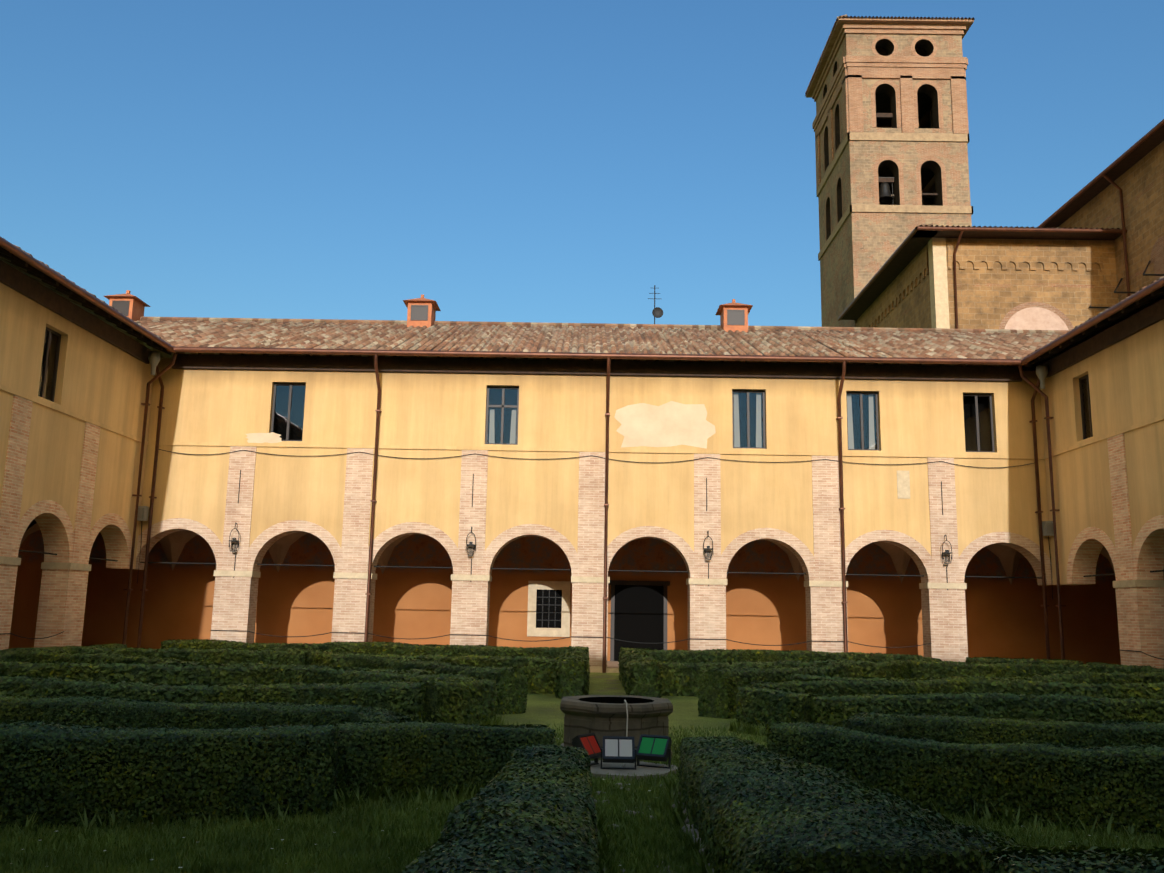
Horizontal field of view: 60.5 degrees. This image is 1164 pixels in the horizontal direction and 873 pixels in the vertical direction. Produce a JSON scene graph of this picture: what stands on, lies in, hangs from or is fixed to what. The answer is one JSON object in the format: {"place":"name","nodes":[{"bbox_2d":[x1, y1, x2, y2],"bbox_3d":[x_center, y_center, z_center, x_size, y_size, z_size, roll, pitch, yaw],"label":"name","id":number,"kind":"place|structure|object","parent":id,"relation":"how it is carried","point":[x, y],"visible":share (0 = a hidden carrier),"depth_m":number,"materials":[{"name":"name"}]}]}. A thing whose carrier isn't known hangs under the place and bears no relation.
{"place":"outdoors","nodes":[
{"label":"outdoors","id":0,"kind":"place"},
{"bbox_2d":[0,237,176,649],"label":"wing","id":1,"kind":"structure","parent":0,"point":[77,379],"depth_m":24.36,"materials":[{"name":"yellow paint"}]},
{"bbox_2d":[0,672,1163,872],"bbox_3d":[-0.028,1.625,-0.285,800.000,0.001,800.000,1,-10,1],"label":"ground","id":2,"kind":"structure","parent":0,"point":[542,709],"depth_m":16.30,"materials":[{"name":"green plant"}]},
{"bbox_2d":[21,790,1090,867],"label":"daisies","id":3,"kind":"object","parent":2,"relation":"on","point":[334,832],"visible":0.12,"depth_m":6.84,"materials":[{"name":"white"}]},
{"bbox_2d":[0,638,1163,872],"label":"hedges","id":4,"kind":"object","parent":2,"relation":"on","point":[774,854],"visible":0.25,"depth_m":8.63,"materials":[{"name":"green plant"}]},
{"bbox_2d":[590,760,677,780],"bbox_3d":[0.361,3.504,10.475,1.189,0.065,1.057,-4,-11,27],"label":"well pad","id":5,"kind":"object","parent":2,"relation":"on","point":[639,771],"visible":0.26,"depth_m":10.26,"materials":[{"name":"stone"}]},
{"bbox_2d":[560,695,672,760],"bbox_3d":[0.394,3.834,11.762,1.312,1.420,1.312,1,-10,1],"label":"well","id":6,"kind":"object","parent":5,"relation":"on","point":[600,716],"visible":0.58,"depth_m":11.37,"materials":[{"name":"stone"}]},
{"bbox_2d":[623,700,627,765],"bbox_3d":[0.483,3.265,11.052,0.058,0.616,1.008,1,-10,2],"label":"cable","id":7,"kind":"object","parent":5,"relation":"on","point":[626,722],"visible":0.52,"depth_m":11.17,"materials":[{"name":"white plastic"}]},
{"bbox_2d":[636,734,671,768],"bbox_3d":[0.762,3.332,10.561,0.370,0.318,0.241,-3,-11,24],"label":"floodlight","id":8,"kind":"object","parent":5,"relation":"on","point":[654,747],"visible":0.94,"depth_m":10.52,"materials":[{"name":"grey"}]},
{"bbox_2d":[594,783,713,872],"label":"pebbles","id":9,"kind":"object","parent":2,"relation":"on","point":[686,821],"visible":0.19,"depth_m":7.49,"materials":[{"name":"grey stone"}]},
{"bbox_2d":[805,14,974,326],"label":"tower","id":10,"kind":"structure","parent":2,"relation":"on","point":[890,126],"depth_m":53.96,"materials":[{"name":"brick"}]},
{"bbox_2d":[837,119,1163,329],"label":"church","id":11,"kind":"structure","parent":2,"relation":"on","point":[1094,247],"depth_m":39.99,"materials":[{"name":"stone"}]},
{"bbox_2d":[1018,276,1163,668],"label":"wing","id":12,"kind":"structure","parent":2,"relation":"on","point":[1102,399],"depth_m":24.52,"materials":[{"name":"yellow paint"}]},
{"bbox_2d":[0,0,1163,326],"label":"sky","id":13,"kind":"structure","parent":0,"point":[542,161],"materials":[{"name":"blue"}]},
{"bbox_2d":[8,285,1163,672],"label":"wing","id":14,"kind":"structure","parent":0,"point":[604,493],"depth_m":28.74,"materials":[{"name":"yellow paint"}]}
]}

